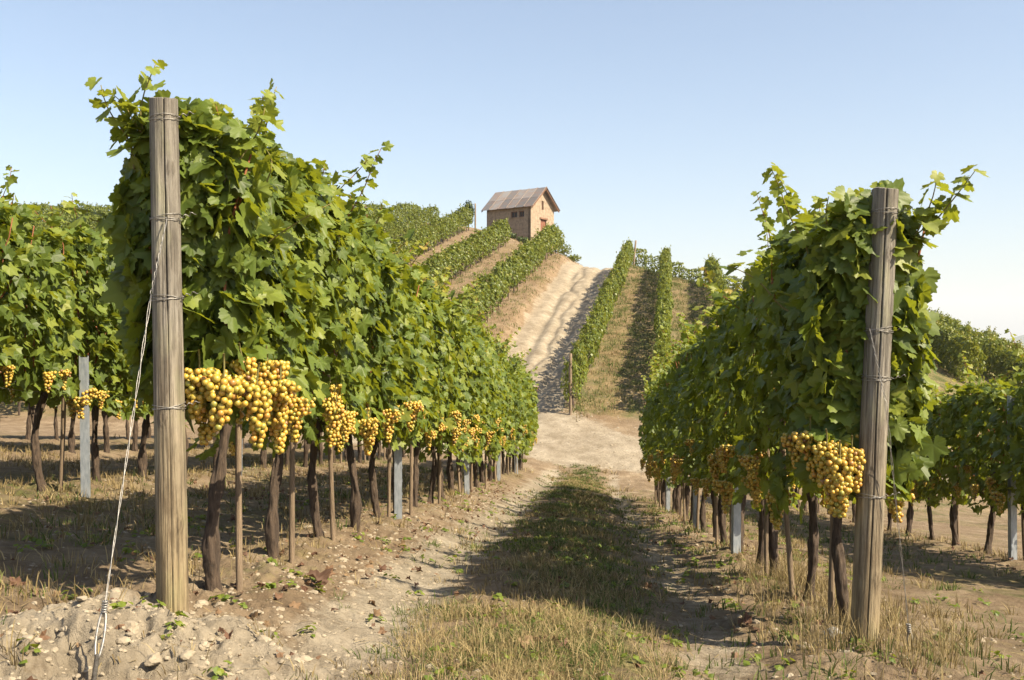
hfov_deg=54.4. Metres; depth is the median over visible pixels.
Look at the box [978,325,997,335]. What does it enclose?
grapevine
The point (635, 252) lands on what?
vine stake
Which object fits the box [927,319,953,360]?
grapevine
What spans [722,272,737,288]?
grapevine
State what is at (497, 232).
grapevine
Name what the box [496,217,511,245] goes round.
grapevine
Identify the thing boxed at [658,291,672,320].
grapevine
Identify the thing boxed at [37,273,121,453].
grapevine
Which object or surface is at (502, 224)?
grapevine
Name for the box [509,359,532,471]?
grapevine
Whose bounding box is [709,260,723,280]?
grapevine
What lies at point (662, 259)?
grapevine
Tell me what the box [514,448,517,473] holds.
steel post
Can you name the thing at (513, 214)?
window
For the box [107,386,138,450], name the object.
grapevine
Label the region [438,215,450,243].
grapevine
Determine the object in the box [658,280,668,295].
grapevine
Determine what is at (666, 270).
grapevine
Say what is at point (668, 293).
grapevine
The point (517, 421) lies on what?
grapevine
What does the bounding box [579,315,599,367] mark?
grapevine
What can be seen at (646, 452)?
grapevine
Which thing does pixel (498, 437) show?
grapevine
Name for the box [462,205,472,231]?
grapevine
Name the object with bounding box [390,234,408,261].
grapevine
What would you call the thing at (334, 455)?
grapevine
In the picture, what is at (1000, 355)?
grapevine
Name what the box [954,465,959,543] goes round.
vine stake
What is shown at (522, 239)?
shrub
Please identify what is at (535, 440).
grapevine
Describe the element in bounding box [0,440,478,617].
bank grass
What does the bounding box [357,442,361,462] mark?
grapevine
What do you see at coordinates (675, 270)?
grapevine
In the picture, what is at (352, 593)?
stone
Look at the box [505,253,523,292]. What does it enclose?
grapevine
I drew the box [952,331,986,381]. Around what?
grapevine
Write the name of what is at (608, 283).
grapevine
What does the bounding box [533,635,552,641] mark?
dry leaf
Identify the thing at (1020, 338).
mountain
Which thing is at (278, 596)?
dry leaf
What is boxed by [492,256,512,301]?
grapevine
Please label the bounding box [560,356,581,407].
grapevine
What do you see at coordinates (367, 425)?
grapevine
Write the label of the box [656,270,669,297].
grapevine
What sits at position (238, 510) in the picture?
vine stake
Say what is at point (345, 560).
stone
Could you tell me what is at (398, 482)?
steel post
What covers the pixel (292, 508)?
vine stake
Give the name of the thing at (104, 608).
guy wire
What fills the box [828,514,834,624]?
vine stake
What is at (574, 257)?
shrub
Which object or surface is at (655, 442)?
grapevine
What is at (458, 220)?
grapevine
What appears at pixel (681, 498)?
vine stake
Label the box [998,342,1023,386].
grapevine
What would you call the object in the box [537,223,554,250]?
grapevine
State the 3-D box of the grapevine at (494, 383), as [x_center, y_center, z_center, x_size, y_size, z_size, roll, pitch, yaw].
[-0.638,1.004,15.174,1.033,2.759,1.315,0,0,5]
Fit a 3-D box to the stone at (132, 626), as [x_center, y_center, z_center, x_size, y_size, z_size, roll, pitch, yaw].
[-1.479,1.112,3.837,0.085,0.059,0.084,0,0,39]
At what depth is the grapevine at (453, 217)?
79.55 m
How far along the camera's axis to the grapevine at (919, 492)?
13.19 m
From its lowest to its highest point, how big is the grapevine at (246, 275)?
2.763 m
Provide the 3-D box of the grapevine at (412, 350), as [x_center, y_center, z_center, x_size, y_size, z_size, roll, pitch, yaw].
[-1.257,0.218,7.741,1.099,2.789,1.273,0,0,5]
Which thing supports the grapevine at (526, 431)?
on the ground at (550, 321)
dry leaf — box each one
[8,576,27,585]
[245,610,257,623]
[275,593,282,599]
[289,601,300,608]
[307,568,332,587]
[325,565,337,576]
[373,608,380,616]
[378,564,386,571]
[518,635,536,647]
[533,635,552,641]
[556,638,568,648]
[737,612,751,624]
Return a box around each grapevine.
[0,165,63,400]
[0,200,126,491]
[0,309,81,427]
[17,394,51,439]
[27,192,153,481]
[27,402,60,440]
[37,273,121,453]
[67,59,346,591]
[81,259,153,477]
[95,330,131,452]
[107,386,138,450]
[122,377,195,477]
[125,420,128,439]
[147,419,150,437]
[186,89,376,559]
[212,417,248,471]
[242,140,409,537]
[245,413,266,467]
[284,444,289,469]
[297,192,424,531]
[302,433,322,464]
[302,438,308,467]
[323,237,435,517]
[333,446,335,462]
[352,240,453,514]
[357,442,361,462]
[377,441,380,459]
[387,266,471,503]
[387,270,464,506]
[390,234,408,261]
[392,232,412,256]
[400,229,418,256]
[407,224,424,259]
[411,261,432,280]
[412,226,431,256]
[413,278,488,499]
[417,223,433,253]
[422,254,446,283]
[422,296,496,491]
[423,223,439,250]
[426,218,442,243]
[426,261,437,288]
[427,248,448,283]
[430,217,447,245]
[433,248,458,283]
[434,304,495,490]
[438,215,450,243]
[438,244,461,279]
[442,215,455,241]
[444,212,458,238]
[447,240,468,278]
[448,210,460,236]
[450,238,470,274]
[454,209,465,234]
[454,323,507,486]
[455,285,484,325]
[455,294,471,315]
[456,204,469,232]
[456,236,475,269]
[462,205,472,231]
[463,316,505,486]
[464,236,480,267]
[466,230,484,263]
[468,283,490,319]
[472,227,490,260]
[472,271,501,307]
[473,276,495,321]
[475,228,492,256]
[477,325,520,482]
[481,227,497,255]
[483,270,503,311]
[483,337,521,479]
[483,348,531,457]
[484,350,528,473]
[486,223,500,252]
[486,331,514,480]
[488,220,504,250]
[490,354,527,473]
[491,261,509,298]
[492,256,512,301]
[495,219,509,247]
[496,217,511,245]
[500,258,519,296]
[504,360,535,472]
[504,361,537,456]
[505,250,526,287]
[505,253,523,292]
[509,244,532,283]
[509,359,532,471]
[511,369,538,469]
[517,241,537,272]
[521,370,538,467]
[522,239,538,276]
[525,237,543,270]
[528,237,545,269]
[533,233,547,258]
[534,228,550,255]
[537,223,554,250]
[541,227,557,257]
[543,223,559,254]
[547,222,560,252]
[553,226,565,253]
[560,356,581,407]
[570,337,588,378]
[572,339,588,396]
[576,326,595,365]
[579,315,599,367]
[582,312,602,349]
[585,305,604,342]
[589,298,606,335]
[592,293,610,327]
[596,284,613,316]
[599,288,612,329]
[600,276,614,305]
[604,274,618,303]
[608,262,621,294]
[608,271,620,304]
[614,254,626,285]
[614,257,624,292]
[614,260,625,296]
[616,246,628,275]
[621,240,631,265]
[622,247,630,270]
[624,237,635,261]
[626,242,634,269]
[628,248,647,265]
[637,375,658,500]
[640,367,662,503]
[640,375,665,507]
[642,253,659,271]
[644,357,675,511]
[644,362,671,488]
[647,352,681,514]
[650,334,668,375]
[650,343,668,375]
[650,354,667,378]
[651,345,690,518]
[653,301,673,336]
[654,320,668,359]
[655,284,673,311]
[655,299,670,327]
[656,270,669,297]
[656,289,668,309]
[656,339,694,522]
[657,312,672,343]
[657,315,672,351]
[658,259,671,289]
[658,270,670,292]
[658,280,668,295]
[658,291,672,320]
[659,251,672,267]
[659,255,672,275]
[659,264,671,287]
[659,319,701,505]
[669,311,708,532]
[671,261,683,278]
[673,319,722,538]
[679,266,701,281]
[679,267,774,549]
[680,318,759,545]
[696,278,800,564]
[703,258,709,280]
[707,253,714,281]
[707,258,720,281]
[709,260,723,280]
[711,224,827,577]
[712,268,723,298]
[712,281,727,304]
[716,276,726,288]
[718,191,914,600]
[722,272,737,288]
[725,162,988,624]
[734,276,743,289]
[775,449,798,507]
[814,495,818,512]
[852,503,855,522]
[886,500,915,530]
[905,426,937,535]
[909,372,975,539]
[923,364,1000,545]
[927,314,949,360]
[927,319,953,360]
[927,351,1022,553]
[931,319,959,368]
[935,325,966,372]
[941,326,971,372]
[943,314,960,324]
[946,326,978,376]
[952,319,969,333]
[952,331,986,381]
[955,321,978,334]
[967,330,985,337]
[969,333,990,366]
[970,374,1023,518]
[972,335,992,368]
[973,332,1003,374]
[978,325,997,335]
[978,335,1006,378]
[983,327,1000,337]
[984,343,1010,378]
[990,344,1014,378]
[991,328,1023,506]
[995,336,1009,343]
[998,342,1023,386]
[1002,357,1022,386]
[1003,340,1023,346]
[1009,353,1023,387]
[1013,360,1023,387]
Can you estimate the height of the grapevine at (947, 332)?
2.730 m
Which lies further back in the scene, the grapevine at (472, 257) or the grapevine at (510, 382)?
the grapevine at (472, 257)
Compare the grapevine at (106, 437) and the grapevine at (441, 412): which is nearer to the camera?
the grapevine at (441, 412)
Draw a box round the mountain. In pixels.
[1006,335,1023,344]
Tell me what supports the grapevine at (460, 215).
on the ground at (550, 321)
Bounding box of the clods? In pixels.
[0,486,966,679]
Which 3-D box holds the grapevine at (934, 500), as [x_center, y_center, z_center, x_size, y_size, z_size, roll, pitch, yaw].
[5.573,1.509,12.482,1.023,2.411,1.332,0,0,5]
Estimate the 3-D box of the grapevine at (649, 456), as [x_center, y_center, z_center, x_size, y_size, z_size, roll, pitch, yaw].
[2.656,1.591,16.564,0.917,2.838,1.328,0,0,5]
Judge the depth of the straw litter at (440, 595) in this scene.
5.29 m
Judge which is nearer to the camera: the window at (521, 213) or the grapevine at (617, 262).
the grapevine at (617, 262)
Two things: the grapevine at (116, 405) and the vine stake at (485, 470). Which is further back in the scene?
the vine stake at (485, 470)
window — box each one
[510,211,517,218]
[518,211,523,217]
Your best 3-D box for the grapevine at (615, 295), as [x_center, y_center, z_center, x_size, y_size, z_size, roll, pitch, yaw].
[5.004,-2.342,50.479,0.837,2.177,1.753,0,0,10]
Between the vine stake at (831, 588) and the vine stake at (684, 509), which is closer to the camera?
the vine stake at (831, 588)
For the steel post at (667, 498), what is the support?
on the ground at (550, 321)
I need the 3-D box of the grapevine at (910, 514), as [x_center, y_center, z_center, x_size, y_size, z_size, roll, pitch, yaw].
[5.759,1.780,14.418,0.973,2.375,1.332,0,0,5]
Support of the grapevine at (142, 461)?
on the ground at (550, 321)
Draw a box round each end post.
[148,97,199,614]
[850,187,912,645]
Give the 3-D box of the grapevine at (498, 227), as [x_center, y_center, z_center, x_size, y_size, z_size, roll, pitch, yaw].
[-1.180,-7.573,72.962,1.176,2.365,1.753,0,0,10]
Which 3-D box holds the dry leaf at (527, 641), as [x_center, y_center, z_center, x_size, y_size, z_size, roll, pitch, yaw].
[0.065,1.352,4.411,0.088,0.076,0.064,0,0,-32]
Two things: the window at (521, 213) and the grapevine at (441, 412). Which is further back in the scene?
the window at (521, 213)
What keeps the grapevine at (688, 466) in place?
on the ground at (550, 321)
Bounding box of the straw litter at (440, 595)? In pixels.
[1,481,1023,679]
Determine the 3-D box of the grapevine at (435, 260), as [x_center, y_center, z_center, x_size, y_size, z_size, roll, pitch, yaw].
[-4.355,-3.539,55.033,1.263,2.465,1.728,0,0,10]
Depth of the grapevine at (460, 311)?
12.26 m
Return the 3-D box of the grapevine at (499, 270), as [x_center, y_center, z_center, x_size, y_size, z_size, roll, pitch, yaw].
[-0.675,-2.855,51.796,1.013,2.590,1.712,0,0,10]
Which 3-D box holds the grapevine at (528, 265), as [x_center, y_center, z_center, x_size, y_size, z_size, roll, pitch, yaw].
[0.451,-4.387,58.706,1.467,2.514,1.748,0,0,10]
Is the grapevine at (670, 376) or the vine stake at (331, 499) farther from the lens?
the grapevine at (670, 376)
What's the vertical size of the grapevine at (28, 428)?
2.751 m
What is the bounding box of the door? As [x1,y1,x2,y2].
[540,217,547,230]
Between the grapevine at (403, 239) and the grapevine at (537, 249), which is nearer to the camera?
the grapevine at (537, 249)
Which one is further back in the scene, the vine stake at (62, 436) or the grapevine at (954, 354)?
the grapevine at (954, 354)
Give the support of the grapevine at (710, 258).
on the ground at (550, 321)
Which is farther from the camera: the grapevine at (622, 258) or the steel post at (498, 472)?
the grapevine at (622, 258)
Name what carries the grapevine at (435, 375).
on the ground at (550, 321)
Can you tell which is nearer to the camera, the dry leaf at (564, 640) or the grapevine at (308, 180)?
the dry leaf at (564, 640)
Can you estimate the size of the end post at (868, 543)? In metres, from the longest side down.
2.390 x 0.209 x 0.139 m
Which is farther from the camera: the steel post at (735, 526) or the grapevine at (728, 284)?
the grapevine at (728, 284)
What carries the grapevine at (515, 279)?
on the ground at (550, 321)
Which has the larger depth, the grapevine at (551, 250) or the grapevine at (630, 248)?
the grapevine at (551, 250)
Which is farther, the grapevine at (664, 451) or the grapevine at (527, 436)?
the grapevine at (527, 436)
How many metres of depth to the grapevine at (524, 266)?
57.21 m
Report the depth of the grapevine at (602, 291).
47.47 m
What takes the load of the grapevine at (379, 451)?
on the ground at (550, 321)
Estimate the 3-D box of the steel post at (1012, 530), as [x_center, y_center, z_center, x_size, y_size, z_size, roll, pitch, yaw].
[5.229,1.601,10.406,0.076,2.050,0.052,0,0,-10]
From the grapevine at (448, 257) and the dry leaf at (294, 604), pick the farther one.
the grapevine at (448, 257)
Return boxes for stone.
[123,620,138,633]
[144,652,161,666]
[198,643,209,650]
[337,557,348,562]
[347,591,355,596]
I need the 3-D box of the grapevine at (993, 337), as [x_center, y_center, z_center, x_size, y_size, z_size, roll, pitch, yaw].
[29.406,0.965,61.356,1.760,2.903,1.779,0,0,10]
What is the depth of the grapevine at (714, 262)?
56.26 m
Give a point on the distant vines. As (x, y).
(405, 213)
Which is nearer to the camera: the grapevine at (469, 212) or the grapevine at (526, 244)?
the grapevine at (526, 244)
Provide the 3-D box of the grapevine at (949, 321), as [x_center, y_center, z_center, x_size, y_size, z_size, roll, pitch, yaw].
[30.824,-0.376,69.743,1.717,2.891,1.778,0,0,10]
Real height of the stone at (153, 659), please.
0.050 m
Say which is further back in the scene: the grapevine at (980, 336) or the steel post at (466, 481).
the grapevine at (980, 336)
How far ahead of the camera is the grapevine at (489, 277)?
48.70 m
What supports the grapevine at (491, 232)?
on the ground at (550, 321)
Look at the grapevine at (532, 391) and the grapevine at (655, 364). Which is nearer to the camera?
the grapevine at (532, 391)
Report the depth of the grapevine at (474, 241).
64.56 m
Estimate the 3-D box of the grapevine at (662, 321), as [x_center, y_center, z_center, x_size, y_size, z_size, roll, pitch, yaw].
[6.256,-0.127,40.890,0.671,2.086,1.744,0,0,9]
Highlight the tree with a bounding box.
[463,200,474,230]
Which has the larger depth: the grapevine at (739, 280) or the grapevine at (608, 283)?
the grapevine at (739, 280)
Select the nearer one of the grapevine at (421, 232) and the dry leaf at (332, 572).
the dry leaf at (332, 572)
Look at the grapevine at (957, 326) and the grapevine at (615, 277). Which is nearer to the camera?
the grapevine at (615, 277)
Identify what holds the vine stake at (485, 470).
on the ground at (550, 321)
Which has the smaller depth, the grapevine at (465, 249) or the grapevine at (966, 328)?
the grapevine at (465, 249)
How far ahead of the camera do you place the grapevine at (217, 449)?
12.37 m
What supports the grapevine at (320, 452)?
on the ground at (550, 321)
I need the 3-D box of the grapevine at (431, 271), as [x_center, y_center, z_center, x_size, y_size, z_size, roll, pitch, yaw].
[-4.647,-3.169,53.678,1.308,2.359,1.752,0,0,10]
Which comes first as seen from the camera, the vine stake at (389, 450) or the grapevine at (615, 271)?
the vine stake at (389, 450)
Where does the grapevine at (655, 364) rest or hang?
on the ground at (550, 321)
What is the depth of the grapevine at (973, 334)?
64.07 m
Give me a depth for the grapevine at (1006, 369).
56.26 m
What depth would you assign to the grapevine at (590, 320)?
40.81 m
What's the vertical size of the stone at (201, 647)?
0.036 m
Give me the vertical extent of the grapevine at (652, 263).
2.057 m
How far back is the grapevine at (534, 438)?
25.41 m
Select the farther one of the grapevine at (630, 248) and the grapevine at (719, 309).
the grapevine at (630, 248)
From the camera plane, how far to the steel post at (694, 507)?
11.97 m
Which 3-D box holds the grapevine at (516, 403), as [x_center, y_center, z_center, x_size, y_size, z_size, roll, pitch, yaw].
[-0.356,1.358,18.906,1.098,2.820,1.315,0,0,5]
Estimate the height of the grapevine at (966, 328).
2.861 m
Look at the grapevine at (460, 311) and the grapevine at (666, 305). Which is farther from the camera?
the grapevine at (666, 305)
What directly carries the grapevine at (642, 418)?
on the ground at (550, 321)
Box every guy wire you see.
[91,217,167,679]
[869,328,913,645]
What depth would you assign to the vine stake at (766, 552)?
7.19 m
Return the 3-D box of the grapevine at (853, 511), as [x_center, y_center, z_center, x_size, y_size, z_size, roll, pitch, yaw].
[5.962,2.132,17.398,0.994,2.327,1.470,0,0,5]
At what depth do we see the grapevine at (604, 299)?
44.84 m
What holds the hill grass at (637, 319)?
on the ground at (550, 321)
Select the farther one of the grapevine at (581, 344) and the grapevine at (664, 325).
the grapevine at (664, 325)
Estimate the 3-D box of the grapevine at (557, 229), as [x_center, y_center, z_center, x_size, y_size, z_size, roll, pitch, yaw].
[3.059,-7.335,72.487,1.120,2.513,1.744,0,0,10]
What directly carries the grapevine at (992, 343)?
on the ground at (550, 321)
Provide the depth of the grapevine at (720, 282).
49.48 m
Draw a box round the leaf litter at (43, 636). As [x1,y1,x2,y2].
[0,468,1015,679]
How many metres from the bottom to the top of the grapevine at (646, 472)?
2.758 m
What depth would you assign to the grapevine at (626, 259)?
58.37 m
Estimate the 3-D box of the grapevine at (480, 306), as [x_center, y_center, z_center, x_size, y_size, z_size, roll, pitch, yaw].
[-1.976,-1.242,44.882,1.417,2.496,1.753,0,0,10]
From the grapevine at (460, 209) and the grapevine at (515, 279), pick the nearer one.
the grapevine at (515, 279)
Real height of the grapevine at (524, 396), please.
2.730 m
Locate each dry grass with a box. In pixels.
[0,467,1023,679]
[110,238,922,509]
[289,464,723,679]
[334,590,699,679]
[733,548,994,671]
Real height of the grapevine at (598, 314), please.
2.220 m
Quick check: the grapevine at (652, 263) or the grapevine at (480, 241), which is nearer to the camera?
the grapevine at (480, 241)
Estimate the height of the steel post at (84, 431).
1.512 m
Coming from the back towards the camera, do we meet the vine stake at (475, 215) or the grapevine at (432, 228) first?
the vine stake at (475, 215)
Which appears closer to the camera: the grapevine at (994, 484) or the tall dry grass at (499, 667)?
the tall dry grass at (499, 667)
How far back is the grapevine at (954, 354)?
50.65 m
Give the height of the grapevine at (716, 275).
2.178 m
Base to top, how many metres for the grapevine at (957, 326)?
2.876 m
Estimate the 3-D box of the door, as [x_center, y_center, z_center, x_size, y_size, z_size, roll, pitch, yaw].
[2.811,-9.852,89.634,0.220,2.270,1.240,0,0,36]
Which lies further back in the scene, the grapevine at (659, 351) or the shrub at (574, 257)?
the shrub at (574, 257)
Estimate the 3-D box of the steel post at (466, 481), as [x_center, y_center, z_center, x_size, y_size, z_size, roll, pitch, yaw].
[-0.638,1.753,13.906,0.076,1.400,0.052,-1,-1,-10]
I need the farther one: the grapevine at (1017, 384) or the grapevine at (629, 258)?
the grapevine at (629, 258)
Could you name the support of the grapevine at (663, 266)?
on the ground at (550, 321)
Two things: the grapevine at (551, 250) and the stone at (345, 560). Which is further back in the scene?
the grapevine at (551, 250)
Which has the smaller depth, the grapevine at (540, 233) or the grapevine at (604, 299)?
the grapevine at (604, 299)
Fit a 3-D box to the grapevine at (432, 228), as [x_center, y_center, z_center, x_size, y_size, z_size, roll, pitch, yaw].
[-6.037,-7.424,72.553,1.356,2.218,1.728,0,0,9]
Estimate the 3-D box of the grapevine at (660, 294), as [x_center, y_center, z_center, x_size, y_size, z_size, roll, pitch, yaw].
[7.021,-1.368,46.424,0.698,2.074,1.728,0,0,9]
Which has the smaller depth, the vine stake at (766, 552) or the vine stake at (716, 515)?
the vine stake at (766, 552)
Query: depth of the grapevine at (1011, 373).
55.30 m
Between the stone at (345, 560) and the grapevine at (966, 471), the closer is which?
the stone at (345, 560)
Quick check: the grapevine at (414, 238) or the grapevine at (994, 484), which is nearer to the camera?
the grapevine at (994, 484)
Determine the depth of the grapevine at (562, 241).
73.86 m
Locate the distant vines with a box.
[6,200,753,415]
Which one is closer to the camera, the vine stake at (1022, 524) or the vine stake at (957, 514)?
the vine stake at (1022, 524)
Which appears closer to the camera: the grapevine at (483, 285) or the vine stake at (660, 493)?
the vine stake at (660, 493)
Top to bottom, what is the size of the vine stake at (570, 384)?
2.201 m
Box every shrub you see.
[516,236,528,242]
[556,244,573,255]
[568,254,580,261]
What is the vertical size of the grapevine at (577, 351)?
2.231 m
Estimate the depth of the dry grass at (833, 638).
5.14 m
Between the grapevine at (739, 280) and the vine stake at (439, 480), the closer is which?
the vine stake at (439, 480)
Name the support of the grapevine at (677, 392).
on the ground at (550, 321)
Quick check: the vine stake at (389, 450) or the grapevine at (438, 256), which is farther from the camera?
the grapevine at (438, 256)
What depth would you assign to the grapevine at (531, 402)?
23.56 m
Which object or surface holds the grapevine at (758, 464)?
on the ground at (550, 321)
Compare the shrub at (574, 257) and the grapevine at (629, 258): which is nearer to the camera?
the grapevine at (629, 258)
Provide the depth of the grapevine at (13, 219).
7.79 m
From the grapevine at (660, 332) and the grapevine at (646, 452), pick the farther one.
the grapevine at (660, 332)
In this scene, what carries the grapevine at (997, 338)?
on the ground at (550, 321)
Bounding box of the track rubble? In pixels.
[477,392,646,484]
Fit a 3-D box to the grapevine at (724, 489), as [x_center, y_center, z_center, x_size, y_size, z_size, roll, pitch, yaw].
[1.950,0.504,7.235,1.003,2.714,1.292,0,0,5]
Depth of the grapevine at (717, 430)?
8.09 m
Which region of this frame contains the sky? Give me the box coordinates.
[0,0,1023,339]
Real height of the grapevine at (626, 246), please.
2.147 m
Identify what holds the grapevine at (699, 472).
on the ground at (550, 321)
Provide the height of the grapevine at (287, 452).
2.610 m
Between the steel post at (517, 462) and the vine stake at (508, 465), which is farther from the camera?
the steel post at (517, 462)
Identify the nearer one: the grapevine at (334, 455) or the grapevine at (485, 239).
the grapevine at (334, 455)
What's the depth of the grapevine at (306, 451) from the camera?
16.25 m
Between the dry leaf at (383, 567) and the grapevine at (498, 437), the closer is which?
the dry leaf at (383, 567)
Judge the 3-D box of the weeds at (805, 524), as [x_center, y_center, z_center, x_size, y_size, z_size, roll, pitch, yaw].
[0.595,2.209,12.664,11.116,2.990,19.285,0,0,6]
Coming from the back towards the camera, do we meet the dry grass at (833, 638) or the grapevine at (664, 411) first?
the grapevine at (664, 411)
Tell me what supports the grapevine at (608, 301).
on the ground at (550, 321)
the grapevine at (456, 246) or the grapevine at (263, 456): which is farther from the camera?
the grapevine at (456, 246)
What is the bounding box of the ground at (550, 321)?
[0,223,1023,679]
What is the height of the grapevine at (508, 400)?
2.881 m
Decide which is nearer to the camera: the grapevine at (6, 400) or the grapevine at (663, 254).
the grapevine at (6, 400)
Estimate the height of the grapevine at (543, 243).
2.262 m
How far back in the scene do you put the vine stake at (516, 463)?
22.58 m
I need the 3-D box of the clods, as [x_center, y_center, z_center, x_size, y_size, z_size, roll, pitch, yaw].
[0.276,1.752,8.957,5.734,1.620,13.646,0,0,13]
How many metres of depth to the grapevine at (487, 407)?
13.30 m
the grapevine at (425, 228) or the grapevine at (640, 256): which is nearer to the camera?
the grapevine at (425, 228)
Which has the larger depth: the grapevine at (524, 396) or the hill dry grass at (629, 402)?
the hill dry grass at (629, 402)
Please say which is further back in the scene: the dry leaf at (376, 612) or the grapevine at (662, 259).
the grapevine at (662, 259)
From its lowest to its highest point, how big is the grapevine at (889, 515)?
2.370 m
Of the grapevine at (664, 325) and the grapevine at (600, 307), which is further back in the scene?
the grapevine at (600, 307)
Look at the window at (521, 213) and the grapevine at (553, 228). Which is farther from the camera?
the window at (521, 213)
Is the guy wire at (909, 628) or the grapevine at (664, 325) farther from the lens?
the grapevine at (664, 325)
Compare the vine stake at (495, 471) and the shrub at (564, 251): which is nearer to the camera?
the vine stake at (495, 471)
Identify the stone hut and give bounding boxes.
[481,186,559,249]
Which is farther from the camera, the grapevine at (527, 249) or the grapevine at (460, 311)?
the grapevine at (527, 249)
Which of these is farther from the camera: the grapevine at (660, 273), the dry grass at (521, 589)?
the grapevine at (660, 273)
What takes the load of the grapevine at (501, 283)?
on the ground at (550, 321)
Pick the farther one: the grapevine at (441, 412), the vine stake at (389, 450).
the grapevine at (441, 412)
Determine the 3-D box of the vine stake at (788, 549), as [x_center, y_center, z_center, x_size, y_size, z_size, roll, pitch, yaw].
[1.742,1.132,6.292,0.040,1.300,0.045,-1,-3,-29]
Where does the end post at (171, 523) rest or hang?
on the ground at (550, 321)
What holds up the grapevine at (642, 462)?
on the ground at (550, 321)
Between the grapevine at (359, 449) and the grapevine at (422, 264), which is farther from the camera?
the grapevine at (422, 264)
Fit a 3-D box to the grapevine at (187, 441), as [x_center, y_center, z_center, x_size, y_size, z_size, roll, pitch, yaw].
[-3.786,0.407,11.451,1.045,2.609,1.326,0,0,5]
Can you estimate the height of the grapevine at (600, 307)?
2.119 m
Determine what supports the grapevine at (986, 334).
on the ground at (550, 321)
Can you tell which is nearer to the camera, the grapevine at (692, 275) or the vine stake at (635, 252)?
the vine stake at (635, 252)
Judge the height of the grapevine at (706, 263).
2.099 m
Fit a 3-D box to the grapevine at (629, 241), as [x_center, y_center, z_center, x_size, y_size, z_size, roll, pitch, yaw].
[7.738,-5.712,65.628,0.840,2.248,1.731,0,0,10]
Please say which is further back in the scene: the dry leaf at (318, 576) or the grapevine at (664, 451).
the grapevine at (664, 451)
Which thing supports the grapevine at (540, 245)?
on the ground at (550, 321)
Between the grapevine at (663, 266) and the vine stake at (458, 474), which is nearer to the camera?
the vine stake at (458, 474)
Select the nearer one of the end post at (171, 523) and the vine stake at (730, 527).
the end post at (171, 523)
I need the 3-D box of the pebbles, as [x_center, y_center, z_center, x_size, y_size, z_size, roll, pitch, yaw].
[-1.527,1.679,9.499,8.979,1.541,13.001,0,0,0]
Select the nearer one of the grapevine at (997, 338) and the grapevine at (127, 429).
the grapevine at (127, 429)
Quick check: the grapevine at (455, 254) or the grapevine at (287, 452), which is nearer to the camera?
the grapevine at (287, 452)
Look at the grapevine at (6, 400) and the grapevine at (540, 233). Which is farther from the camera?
the grapevine at (540, 233)
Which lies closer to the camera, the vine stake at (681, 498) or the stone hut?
the vine stake at (681, 498)
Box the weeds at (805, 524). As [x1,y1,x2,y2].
[0,457,1023,679]
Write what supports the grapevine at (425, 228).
on the ground at (550, 321)
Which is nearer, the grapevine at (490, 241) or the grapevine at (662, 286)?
the grapevine at (662, 286)
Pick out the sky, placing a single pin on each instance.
(656, 124)
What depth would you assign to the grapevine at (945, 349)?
52.09 m
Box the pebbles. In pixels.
[0,467,1023,679]
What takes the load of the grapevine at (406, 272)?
on the ground at (550, 321)
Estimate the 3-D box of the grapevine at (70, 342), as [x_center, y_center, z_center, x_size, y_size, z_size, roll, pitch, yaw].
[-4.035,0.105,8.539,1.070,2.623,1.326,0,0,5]
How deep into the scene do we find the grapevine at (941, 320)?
55.68 m
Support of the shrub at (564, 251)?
on the ground at (550, 321)
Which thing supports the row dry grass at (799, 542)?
on the ground at (550, 321)
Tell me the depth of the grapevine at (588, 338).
37.90 m
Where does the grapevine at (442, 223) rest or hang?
on the ground at (550, 321)
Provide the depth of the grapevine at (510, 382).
17.90 m
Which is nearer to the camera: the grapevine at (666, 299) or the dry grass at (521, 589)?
the dry grass at (521, 589)
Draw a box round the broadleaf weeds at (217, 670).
[13,477,1023,679]
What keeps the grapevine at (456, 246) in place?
on the ground at (550, 321)
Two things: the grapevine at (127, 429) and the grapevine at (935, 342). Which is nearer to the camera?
the grapevine at (127, 429)
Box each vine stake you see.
[58,395,65,490]
[235,422,242,591]
[289,422,294,563]
[325,375,335,541]
[387,443,391,517]
[409,438,412,515]
[438,440,441,504]
[457,447,460,494]
[470,449,472,489]
[474,203,475,228]
[485,450,486,488]
[494,460,496,481]
[507,457,508,474]
[515,445,516,473]
[569,353,571,414]
[633,240,636,264]
[659,479,660,505]
[679,475,682,517]
[682,469,685,522]
[696,488,699,529]
[714,496,717,544]
[729,505,730,550]
[764,423,769,576]
[779,418,794,596]
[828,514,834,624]
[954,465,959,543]
[1021,505,1023,559]
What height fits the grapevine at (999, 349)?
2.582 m
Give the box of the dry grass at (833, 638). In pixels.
[733,548,994,671]
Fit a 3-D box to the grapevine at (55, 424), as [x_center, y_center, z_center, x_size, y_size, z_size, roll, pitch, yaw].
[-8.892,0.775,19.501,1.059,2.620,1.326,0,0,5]
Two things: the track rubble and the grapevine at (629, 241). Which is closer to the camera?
the track rubble
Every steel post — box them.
[79,356,90,497]
[394,437,401,519]
[464,451,469,493]
[496,451,500,480]
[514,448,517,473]
[665,477,670,510]
[693,456,699,529]
[731,441,740,553]
[1007,395,1016,559]
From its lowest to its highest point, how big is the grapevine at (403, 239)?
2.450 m
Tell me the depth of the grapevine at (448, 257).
57.84 m
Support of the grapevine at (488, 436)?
on the ground at (550, 321)
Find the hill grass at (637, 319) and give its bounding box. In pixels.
[434,252,741,414]
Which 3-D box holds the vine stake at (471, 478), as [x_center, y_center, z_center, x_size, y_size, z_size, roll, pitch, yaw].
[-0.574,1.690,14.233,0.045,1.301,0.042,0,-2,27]
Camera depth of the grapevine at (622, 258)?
56.90 m
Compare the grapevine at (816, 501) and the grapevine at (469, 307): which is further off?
the grapevine at (469, 307)
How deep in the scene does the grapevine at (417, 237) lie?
68.15 m

